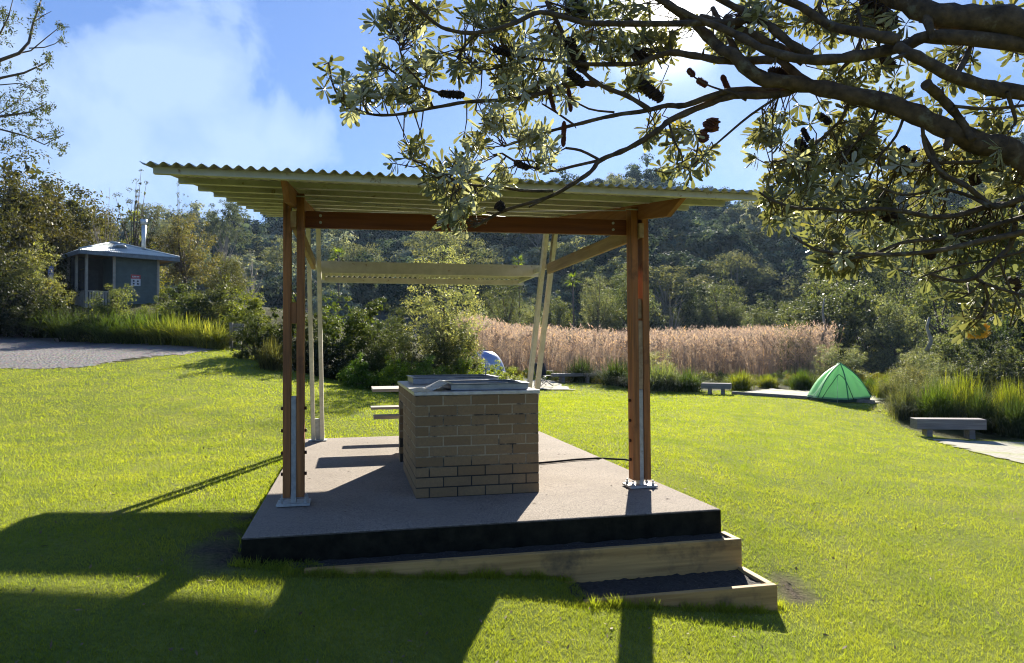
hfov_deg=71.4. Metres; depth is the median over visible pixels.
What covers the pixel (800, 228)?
forest tree
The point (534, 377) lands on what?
border plant
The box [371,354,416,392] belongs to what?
border plant
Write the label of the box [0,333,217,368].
gravel road
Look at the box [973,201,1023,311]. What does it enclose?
leafy tree
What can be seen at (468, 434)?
brick barbecue
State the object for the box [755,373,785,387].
flax tussock
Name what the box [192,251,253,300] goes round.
leafy tree
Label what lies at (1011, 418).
flax tussock
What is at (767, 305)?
scrub tree
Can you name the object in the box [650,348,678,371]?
flowering shrub
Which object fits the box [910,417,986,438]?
bench
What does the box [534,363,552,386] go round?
camping chair
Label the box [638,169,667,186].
forest tree
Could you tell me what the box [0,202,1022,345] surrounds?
hillside
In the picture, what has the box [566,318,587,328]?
scrub tree
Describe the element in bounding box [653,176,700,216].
forest tree
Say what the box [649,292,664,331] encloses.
scrub tree
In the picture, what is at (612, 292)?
scrub tree
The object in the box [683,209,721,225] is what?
forest tree
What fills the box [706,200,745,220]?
forest tree
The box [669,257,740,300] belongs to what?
forest tree
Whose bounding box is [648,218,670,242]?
forest tree
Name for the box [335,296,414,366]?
hedge bush
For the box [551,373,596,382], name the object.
bench
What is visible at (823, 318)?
tree trunk
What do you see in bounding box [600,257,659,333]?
scrub tree
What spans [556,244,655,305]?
forest tree
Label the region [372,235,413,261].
forest tree
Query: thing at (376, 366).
border plant
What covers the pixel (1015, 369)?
bush
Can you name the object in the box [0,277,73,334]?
bush
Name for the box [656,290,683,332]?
scrub tree
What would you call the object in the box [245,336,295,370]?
flax tussock
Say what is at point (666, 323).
scrub tree
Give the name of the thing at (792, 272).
forest tree
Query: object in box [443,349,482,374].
border plant
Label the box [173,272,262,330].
bush
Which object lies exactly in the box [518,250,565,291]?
forest tree
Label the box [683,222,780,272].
forest tree
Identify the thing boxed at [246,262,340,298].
forest tree
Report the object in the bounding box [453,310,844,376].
reed bed
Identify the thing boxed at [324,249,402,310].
forest tree
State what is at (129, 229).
forest tree
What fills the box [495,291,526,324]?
scrub tree
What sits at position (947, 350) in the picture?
bush
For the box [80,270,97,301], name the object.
door
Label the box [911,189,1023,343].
leafy tree
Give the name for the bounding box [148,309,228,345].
flax tussock
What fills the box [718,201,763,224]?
forest tree
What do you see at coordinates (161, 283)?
bush
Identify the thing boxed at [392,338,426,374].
border plant
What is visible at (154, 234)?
forest tree
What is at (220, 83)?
sky
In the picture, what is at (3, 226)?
leafy tree
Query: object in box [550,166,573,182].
forest tree
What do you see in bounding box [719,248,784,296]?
forest tree
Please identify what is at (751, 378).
border plant
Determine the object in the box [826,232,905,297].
forest tree
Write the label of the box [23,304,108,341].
flax tussock
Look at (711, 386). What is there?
bench
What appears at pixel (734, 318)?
scrub tree
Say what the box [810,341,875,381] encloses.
bush
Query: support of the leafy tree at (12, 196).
on the ground at (212, 555)
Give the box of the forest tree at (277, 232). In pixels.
[267,225,282,237]
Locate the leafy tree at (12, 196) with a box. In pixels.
[0,144,80,304]
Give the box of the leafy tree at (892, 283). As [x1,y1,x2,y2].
[853,226,951,322]
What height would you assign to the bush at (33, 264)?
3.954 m
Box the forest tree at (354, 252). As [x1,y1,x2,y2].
[314,242,388,261]
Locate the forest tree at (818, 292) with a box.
[775,265,852,311]
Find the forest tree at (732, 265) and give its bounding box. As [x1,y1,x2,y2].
[698,252,775,294]
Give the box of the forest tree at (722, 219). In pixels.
[717,214,740,230]
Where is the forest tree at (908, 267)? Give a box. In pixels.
[884,249,983,312]
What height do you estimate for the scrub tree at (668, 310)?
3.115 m
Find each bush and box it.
[0,232,77,323]
[0,252,53,337]
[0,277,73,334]
[26,306,91,336]
[75,283,153,341]
[99,219,148,248]
[116,231,173,296]
[136,295,172,323]
[146,281,211,315]
[148,294,232,334]
[154,303,192,327]
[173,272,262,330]
[220,280,277,346]
[225,309,281,359]
[252,291,330,366]
[282,330,356,377]
[307,291,369,370]
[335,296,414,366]
[344,326,395,383]
[368,305,425,384]
[414,309,491,374]
[769,305,823,374]
[772,268,864,357]
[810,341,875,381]
[815,277,914,368]
[847,293,938,373]
[873,360,943,414]
[885,344,958,397]
[910,361,956,394]
[911,312,1012,391]
[945,339,1023,401]
[961,283,1023,393]
[1007,362,1023,403]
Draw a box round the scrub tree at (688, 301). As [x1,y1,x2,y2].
[674,279,716,329]
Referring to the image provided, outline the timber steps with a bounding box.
[289,531,777,609]
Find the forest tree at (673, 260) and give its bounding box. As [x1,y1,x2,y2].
[618,233,692,298]
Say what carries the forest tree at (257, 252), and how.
on the hillside
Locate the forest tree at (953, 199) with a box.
[908,177,971,212]
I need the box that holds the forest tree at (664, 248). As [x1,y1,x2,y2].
[653,232,701,257]
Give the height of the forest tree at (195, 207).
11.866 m
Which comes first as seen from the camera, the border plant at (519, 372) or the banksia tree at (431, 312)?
the banksia tree at (431, 312)
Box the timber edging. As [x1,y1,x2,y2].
[731,391,874,403]
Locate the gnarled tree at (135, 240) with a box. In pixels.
[107,169,162,249]
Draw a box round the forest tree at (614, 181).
[594,172,636,184]
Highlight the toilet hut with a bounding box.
[59,219,179,307]
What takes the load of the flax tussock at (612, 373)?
on the ground at (212, 555)
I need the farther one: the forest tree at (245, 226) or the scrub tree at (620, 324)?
the forest tree at (245, 226)
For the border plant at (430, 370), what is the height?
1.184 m
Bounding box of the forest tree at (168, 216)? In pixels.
[162,212,208,234]
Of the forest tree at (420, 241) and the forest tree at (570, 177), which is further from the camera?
the forest tree at (570, 177)
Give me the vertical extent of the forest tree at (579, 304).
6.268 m
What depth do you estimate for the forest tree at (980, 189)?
95.21 m
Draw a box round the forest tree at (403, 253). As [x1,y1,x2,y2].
[377,243,438,283]
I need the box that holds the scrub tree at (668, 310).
[660,306,680,322]
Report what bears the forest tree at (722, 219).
on the hillside
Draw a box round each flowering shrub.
[461,339,485,370]
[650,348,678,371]
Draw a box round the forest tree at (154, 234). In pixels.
[127,221,168,251]
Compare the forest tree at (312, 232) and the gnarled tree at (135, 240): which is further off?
the forest tree at (312, 232)
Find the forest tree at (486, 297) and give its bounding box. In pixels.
[456,279,523,319]
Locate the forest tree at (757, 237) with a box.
[741,225,792,260]
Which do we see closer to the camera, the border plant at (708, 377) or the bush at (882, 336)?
the border plant at (708, 377)
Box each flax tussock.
[1,305,85,337]
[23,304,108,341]
[44,306,143,342]
[98,305,173,343]
[122,306,207,344]
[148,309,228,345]
[176,317,235,348]
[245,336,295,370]
[554,354,604,382]
[582,356,627,386]
[609,370,653,387]
[616,358,707,391]
[667,366,722,392]
[720,368,766,389]
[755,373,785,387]
[779,367,819,389]
[859,375,878,394]
[869,373,902,400]
[874,378,932,420]
[897,374,976,417]
[923,365,999,417]
[942,383,1008,433]
[981,372,1023,423]
[981,389,1023,439]
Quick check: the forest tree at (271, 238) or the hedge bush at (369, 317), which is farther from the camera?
the forest tree at (271, 238)
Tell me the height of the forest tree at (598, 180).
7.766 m
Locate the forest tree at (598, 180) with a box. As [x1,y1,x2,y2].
[584,174,624,183]
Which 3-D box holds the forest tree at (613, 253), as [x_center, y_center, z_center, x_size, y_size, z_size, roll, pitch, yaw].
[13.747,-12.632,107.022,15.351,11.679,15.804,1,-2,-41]
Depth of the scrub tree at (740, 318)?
69.27 m
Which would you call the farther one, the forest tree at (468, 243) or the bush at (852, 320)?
the forest tree at (468, 243)
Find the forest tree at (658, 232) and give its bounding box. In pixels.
[626,218,673,251]
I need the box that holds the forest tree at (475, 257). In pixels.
[403,231,503,311]
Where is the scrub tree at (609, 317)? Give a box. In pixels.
[595,295,625,328]
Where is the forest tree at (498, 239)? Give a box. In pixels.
[464,233,531,254]
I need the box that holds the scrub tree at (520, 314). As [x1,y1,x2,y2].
[503,303,532,326]
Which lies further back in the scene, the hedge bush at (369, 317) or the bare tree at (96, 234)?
the bare tree at (96, 234)
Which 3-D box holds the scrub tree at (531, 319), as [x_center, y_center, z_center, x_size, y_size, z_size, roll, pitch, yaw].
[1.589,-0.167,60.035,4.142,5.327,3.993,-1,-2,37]
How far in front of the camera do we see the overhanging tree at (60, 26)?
16.09 m
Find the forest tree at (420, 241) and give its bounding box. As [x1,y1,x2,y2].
[403,231,466,254]
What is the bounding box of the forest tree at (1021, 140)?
[952,115,1023,155]
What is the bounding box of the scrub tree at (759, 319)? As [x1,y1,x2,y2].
[741,301,779,328]
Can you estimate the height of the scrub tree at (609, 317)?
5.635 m
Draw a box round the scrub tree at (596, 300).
[578,266,615,332]
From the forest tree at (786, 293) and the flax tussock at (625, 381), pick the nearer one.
the flax tussock at (625, 381)
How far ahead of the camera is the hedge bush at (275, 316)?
20.70 m
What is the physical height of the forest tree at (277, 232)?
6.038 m
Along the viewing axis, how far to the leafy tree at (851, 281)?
65.42 m
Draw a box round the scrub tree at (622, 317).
[615,300,626,332]
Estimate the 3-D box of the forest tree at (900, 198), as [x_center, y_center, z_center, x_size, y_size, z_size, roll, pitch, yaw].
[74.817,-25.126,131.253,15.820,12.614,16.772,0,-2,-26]
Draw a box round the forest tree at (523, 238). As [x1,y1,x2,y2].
[482,233,551,247]
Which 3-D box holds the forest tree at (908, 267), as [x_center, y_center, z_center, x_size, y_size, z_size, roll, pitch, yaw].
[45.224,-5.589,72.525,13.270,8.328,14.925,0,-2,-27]
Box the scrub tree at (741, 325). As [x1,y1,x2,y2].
[740,309,757,327]
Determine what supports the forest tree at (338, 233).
on the hillside
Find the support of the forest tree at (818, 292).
on the hillside
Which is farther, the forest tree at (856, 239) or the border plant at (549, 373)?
the forest tree at (856, 239)
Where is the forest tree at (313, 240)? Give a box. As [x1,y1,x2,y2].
[296,237,325,256]
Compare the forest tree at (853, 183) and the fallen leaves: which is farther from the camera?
the forest tree at (853, 183)
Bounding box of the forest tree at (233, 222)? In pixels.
[209,202,267,235]
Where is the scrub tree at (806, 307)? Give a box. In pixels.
[799,295,821,318]
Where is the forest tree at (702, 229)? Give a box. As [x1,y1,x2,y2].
[670,217,723,258]
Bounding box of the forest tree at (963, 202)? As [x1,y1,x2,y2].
[947,199,1022,223]
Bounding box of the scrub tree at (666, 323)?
[649,315,676,331]
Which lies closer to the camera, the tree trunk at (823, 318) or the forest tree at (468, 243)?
the tree trunk at (823, 318)
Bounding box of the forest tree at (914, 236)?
[873,207,981,286]
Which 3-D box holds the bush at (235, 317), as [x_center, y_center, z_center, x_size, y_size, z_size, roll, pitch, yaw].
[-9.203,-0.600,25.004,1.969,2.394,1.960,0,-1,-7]
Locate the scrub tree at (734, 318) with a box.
[708,299,740,332]
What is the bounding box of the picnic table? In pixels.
[370,386,398,418]
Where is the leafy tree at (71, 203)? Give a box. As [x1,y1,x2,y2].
[0,146,117,258]
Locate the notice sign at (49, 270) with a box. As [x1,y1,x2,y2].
[48,266,53,299]
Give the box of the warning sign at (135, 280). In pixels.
[131,274,140,285]
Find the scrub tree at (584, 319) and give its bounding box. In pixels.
[572,314,597,326]
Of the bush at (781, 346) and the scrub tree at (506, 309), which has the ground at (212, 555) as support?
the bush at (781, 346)
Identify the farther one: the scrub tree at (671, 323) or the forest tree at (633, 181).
the forest tree at (633, 181)
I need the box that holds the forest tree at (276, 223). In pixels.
[245,215,282,234]
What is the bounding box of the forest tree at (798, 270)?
[767,265,814,287]
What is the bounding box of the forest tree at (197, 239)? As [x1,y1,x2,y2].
[189,228,206,242]
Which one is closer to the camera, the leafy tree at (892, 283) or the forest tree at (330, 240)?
the leafy tree at (892, 283)
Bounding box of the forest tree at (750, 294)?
[678,274,777,317]
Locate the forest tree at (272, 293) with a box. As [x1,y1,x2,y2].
[254,264,323,308]
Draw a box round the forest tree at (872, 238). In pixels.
[850,223,887,247]
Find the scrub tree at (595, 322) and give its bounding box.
[571,284,615,329]
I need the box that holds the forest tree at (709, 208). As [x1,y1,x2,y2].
[691,185,730,216]
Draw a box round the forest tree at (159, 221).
[139,217,190,250]
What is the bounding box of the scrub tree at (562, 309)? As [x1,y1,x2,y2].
[550,289,582,330]
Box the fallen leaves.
[2,391,1022,662]
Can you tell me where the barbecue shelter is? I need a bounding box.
[140,161,776,506]
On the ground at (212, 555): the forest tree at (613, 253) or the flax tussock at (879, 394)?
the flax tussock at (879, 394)
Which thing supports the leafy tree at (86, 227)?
on the ground at (212, 555)
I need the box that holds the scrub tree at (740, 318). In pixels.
[709,307,744,325]
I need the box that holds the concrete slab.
[241,431,720,566]
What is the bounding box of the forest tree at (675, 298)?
[650,272,706,308]
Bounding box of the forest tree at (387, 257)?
[372,247,395,277]
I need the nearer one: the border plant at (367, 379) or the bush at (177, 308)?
the border plant at (367, 379)
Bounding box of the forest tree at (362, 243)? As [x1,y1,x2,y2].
[348,232,389,254]
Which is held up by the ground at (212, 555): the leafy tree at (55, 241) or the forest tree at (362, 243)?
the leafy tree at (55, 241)
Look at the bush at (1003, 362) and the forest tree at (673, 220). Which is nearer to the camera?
the bush at (1003, 362)
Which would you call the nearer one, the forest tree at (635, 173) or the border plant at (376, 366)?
the border plant at (376, 366)
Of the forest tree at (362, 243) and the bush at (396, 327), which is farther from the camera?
the forest tree at (362, 243)
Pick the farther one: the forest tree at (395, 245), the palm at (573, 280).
the forest tree at (395, 245)
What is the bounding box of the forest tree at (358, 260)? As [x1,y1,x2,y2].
[333,257,361,285]
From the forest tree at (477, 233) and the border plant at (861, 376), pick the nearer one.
the border plant at (861, 376)
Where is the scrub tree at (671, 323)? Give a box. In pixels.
[662,313,678,328]
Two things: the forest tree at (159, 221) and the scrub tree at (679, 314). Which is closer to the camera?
the scrub tree at (679, 314)
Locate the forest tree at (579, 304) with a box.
[576,272,653,307]
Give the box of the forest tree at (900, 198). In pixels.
[873,168,958,208]
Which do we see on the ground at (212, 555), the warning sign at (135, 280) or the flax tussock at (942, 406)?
the flax tussock at (942, 406)
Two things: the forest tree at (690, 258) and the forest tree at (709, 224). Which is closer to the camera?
the forest tree at (690, 258)
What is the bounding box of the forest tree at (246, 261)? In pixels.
[208,253,275,283]
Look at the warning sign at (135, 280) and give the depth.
33.54 m
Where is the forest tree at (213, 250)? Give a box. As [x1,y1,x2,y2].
[186,232,244,277]
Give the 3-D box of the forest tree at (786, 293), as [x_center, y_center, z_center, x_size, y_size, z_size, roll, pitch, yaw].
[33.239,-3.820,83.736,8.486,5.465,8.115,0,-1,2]
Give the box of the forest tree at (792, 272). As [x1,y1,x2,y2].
[770,257,824,295]
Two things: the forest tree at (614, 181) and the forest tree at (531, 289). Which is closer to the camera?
the forest tree at (531, 289)
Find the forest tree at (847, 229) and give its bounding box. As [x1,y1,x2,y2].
[807,204,860,250]
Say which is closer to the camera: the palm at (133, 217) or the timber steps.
the timber steps
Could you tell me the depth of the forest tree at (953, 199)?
108.68 m
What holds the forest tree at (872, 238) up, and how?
on the hillside
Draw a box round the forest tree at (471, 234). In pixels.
[423,232,476,256]
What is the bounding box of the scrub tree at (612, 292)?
[603,285,626,324]
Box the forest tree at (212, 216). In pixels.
[198,199,252,282]
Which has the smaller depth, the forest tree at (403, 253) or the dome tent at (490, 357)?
the dome tent at (490, 357)
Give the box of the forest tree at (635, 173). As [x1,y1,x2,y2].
[615,153,666,184]
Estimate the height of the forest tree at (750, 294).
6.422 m
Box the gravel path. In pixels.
[928,438,1023,462]
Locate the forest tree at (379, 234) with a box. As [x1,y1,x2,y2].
[348,230,414,250]
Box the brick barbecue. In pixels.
[398,368,539,498]
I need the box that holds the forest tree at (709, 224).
[667,212,724,249]
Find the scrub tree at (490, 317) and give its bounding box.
[472,303,499,319]
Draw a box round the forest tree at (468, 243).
[454,238,496,263]
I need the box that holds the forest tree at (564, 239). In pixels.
[547,235,589,270]
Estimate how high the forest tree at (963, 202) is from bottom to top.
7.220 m
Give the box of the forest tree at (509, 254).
[481,242,562,285]
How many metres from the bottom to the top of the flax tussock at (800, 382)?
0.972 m
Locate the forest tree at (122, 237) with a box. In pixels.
[99,215,157,242]
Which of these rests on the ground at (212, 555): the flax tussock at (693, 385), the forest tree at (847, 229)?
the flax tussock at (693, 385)
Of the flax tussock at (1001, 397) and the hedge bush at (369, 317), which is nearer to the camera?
the flax tussock at (1001, 397)
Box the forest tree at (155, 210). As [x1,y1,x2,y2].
[120,202,189,224]
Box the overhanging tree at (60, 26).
[0,0,69,156]
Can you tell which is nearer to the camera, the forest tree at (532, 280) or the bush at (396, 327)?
the bush at (396, 327)
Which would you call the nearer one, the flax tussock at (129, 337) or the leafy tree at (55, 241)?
the flax tussock at (129, 337)
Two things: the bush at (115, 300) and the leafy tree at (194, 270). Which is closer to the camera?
the bush at (115, 300)
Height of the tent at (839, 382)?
1.219 m
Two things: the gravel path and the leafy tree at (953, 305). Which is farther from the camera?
the leafy tree at (953, 305)
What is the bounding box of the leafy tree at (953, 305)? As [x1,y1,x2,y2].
[888,255,990,348]
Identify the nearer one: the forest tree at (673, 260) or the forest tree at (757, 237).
the forest tree at (673, 260)
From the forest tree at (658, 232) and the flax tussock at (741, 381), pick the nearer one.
the flax tussock at (741, 381)
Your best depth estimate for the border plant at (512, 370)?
21.87 m
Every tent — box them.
[472,350,505,378]
[807,362,879,402]
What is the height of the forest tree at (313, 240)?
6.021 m
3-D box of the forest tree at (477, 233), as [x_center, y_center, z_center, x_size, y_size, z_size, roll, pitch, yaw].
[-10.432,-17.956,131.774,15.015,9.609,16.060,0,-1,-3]
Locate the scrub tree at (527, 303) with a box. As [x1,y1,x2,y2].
[518,294,543,315]
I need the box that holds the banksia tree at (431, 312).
[394,232,490,368]
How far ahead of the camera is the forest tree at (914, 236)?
85.73 m
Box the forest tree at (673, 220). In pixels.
[658,210,702,233]
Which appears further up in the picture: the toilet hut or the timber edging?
the toilet hut
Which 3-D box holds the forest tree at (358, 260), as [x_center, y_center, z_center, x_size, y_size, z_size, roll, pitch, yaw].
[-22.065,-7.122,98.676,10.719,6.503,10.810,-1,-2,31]
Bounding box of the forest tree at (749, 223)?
[725,201,799,256]
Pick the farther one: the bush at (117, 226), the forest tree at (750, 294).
the forest tree at (750, 294)
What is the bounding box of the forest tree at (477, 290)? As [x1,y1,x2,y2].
[433,246,526,312]
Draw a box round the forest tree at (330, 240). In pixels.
[292,231,365,262]
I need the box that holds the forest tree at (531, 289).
[518,281,567,305]
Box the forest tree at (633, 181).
[626,178,655,186]
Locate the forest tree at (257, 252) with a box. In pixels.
[237,232,296,270]
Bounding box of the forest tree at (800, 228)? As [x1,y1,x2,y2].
[779,214,838,255]
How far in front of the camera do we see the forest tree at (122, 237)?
144.78 m
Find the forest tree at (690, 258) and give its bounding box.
[655,250,696,274]
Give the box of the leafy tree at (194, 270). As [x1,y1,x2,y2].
[150,212,224,296]
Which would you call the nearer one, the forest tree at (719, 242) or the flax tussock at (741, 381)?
the flax tussock at (741, 381)
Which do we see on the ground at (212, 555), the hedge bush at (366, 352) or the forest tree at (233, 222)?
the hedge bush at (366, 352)
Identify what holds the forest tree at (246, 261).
on the hillside
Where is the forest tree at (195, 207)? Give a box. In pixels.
[177,200,211,226]
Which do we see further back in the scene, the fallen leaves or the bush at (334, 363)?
the bush at (334, 363)
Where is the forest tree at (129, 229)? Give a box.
[113,227,158,250]
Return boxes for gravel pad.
[508,375,568,388]
[748,389,883,401]
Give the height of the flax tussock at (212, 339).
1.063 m
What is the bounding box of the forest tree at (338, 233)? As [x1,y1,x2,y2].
[311,229,356,248]
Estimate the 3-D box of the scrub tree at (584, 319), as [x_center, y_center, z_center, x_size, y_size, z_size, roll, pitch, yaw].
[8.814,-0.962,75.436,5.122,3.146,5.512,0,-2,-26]
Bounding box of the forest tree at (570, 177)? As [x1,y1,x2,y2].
[556,174,579,182]
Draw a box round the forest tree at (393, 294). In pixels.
[369,284,436,316]
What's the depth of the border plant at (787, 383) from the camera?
29.62 m
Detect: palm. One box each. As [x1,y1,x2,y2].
[126,209,142,236]
[328,245,346,319]
[512,255,524,322]
[564,272,581,330]
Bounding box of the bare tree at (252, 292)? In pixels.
[231,248,270,305]
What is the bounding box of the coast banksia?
[312,0,1023,344]
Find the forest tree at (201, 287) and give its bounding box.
[159,238,223,292]
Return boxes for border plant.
[337,351,379,389]
[360,347,396,385]
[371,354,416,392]
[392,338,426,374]
[410,354,446,374]
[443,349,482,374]
[473,358,507,378]
[501,366,525,381]
[509,370,527,378]
[527,370,547,379]
[541,371,558,380]
[591,373,604,382]
[695,370,716,382]
[697,372,723,382]
[712,369,736,380]
[720,375,749,382]
[736,373,759,381]
[774,370,789,383]
[779,374,791,385]
[852,368,866,382]
[865,372,888,380]
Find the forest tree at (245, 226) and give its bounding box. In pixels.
[192,209,269,263]
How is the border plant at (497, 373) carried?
on the ground at (212, 555)
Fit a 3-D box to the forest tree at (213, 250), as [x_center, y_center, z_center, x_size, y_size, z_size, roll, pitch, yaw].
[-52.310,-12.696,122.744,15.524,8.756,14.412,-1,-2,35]
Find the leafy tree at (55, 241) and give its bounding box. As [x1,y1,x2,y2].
[7,181,95,297]
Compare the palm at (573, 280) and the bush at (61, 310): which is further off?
the palm at (573, 280)
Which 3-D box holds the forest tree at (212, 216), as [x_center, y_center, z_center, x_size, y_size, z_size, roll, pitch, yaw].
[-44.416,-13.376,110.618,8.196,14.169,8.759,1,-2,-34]
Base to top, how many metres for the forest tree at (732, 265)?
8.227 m
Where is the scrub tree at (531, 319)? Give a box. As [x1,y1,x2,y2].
[512,298,548,329]
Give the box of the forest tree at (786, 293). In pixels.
[765,276,816,310]
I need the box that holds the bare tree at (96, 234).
[75,189,124,244]
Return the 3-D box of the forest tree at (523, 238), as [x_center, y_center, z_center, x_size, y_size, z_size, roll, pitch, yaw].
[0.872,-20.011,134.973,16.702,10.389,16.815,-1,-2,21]
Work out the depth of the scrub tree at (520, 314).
65.54 m
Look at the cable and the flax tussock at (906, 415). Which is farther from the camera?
the flax tussock at (906, 415)
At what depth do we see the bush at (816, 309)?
43.49 m
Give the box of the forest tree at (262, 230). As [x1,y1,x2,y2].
[236,221,270,250]
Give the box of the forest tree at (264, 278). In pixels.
[262,257,306,281]
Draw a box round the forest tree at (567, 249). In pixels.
[528,236,607,275]
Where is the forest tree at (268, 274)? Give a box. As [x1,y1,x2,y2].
[262,242,296,278]
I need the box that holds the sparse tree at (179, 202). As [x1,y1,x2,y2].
[166,181,190,292]
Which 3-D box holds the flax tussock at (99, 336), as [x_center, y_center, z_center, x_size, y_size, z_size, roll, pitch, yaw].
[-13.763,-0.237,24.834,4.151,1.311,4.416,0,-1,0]
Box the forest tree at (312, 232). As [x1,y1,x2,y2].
[292,228,356,243]
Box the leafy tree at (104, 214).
[8,182,123,252]
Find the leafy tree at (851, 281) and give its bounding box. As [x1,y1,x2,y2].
[800,230,879,316]
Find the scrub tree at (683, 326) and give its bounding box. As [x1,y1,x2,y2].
[668,318,691,331]
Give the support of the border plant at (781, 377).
on the ground at (212, 555)
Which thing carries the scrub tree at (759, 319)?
on the ground at (212, 555)
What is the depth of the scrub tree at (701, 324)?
69.28 m
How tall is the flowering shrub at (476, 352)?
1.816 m
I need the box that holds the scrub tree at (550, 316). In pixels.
[539,296,560,329]
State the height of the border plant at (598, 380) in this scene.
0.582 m
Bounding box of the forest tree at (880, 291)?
[850,276,907,313]
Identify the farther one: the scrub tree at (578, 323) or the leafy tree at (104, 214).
the scrub tree at (578, 323)
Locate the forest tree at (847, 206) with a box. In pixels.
[832,198,875,230]
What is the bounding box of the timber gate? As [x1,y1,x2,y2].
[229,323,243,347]
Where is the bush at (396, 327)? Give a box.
[368,305,425,384]
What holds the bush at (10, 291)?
on the ground at (212, 555)
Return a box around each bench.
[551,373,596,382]
[701,383,731,394]
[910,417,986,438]
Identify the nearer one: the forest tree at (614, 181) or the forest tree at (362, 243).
the forest tree at (362, 243)
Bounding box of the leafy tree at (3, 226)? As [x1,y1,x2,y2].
[0,207,29,291]
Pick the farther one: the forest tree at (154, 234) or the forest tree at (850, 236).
the forest tree at (154, 234)
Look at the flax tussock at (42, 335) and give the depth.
25.51 m
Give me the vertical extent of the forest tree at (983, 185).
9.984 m
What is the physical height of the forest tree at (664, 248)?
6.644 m
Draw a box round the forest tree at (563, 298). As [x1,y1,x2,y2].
[529,290,590,321]
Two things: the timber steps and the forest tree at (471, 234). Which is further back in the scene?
the forest tree at (471, 234)
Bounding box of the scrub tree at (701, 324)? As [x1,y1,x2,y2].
[684,302,716,330]
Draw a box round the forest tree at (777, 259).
[759,239,811,281]
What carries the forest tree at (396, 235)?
on the hillside
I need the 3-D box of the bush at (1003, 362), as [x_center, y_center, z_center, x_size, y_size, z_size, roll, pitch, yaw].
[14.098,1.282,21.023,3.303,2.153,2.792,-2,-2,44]
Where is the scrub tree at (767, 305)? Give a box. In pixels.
[743,293,803,327]
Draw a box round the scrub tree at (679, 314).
[669,303,710,329]
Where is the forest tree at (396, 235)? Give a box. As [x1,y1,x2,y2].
[384,232,422,254]
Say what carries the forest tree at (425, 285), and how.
on the hillside
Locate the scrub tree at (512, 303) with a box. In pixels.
[480,264,528,328]
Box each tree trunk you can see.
[820,298,825,340]
[925,317,932,351]
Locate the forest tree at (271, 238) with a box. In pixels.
[260,233,296,250]
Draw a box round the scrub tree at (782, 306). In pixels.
[766,298,787,319]
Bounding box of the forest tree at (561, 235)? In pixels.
[540,234,566,245]
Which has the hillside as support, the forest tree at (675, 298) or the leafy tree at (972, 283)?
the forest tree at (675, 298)
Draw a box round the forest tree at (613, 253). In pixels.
[565,235,656,272]
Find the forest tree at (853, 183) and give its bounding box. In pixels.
[834,176,875,201]
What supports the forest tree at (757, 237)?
on the hillside
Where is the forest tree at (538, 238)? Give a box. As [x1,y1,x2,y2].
[518,233,550,246]
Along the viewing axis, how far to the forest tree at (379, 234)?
134.70 m
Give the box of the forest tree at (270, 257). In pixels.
[255,238,306,276]
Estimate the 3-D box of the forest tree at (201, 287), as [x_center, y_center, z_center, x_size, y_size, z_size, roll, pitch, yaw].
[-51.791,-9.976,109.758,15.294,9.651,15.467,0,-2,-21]
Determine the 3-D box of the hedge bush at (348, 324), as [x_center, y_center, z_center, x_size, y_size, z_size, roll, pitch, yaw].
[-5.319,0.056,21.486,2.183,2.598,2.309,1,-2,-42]
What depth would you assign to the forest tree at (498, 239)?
120.08 m
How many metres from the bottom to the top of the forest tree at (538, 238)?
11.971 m
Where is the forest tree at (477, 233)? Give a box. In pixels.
[415,231,485,239]
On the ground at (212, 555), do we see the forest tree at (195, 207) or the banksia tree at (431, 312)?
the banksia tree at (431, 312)
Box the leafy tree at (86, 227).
[51,207,113,248]
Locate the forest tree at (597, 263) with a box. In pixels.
[554,259,604,291]
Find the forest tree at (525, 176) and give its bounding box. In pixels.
[519,172,533,180]
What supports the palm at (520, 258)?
on the ground at (212, 555)
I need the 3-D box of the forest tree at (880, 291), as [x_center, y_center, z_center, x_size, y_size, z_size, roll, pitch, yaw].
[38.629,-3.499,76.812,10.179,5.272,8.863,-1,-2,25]
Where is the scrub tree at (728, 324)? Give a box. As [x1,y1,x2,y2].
[691,269,750,330]
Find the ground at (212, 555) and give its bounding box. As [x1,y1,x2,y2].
[0,295,1023,662]
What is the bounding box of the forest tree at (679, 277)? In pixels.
[610,262,717,319]
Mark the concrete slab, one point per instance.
(576, 501)
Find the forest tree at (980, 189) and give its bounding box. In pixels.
[959,185,1023,226]
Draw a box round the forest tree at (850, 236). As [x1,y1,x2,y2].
[825,230,871,253]
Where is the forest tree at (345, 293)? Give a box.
[305,283,362,316]
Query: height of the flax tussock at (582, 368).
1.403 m
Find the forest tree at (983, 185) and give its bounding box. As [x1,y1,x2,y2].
[960,166,1023,210]
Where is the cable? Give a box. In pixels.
[538,457,628,463]
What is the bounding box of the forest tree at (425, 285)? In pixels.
[378,254,479,308]
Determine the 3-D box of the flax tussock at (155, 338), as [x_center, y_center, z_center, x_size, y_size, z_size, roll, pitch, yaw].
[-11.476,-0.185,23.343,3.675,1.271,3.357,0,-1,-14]
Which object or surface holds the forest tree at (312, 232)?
on the hillside
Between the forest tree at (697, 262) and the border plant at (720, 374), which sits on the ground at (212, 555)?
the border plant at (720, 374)
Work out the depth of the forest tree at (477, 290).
87.14 m
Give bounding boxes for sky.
[0,0,1023,243]
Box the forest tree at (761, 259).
[717,246,775,289]
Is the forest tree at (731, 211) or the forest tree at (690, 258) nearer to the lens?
the forest tree at (690, 258)

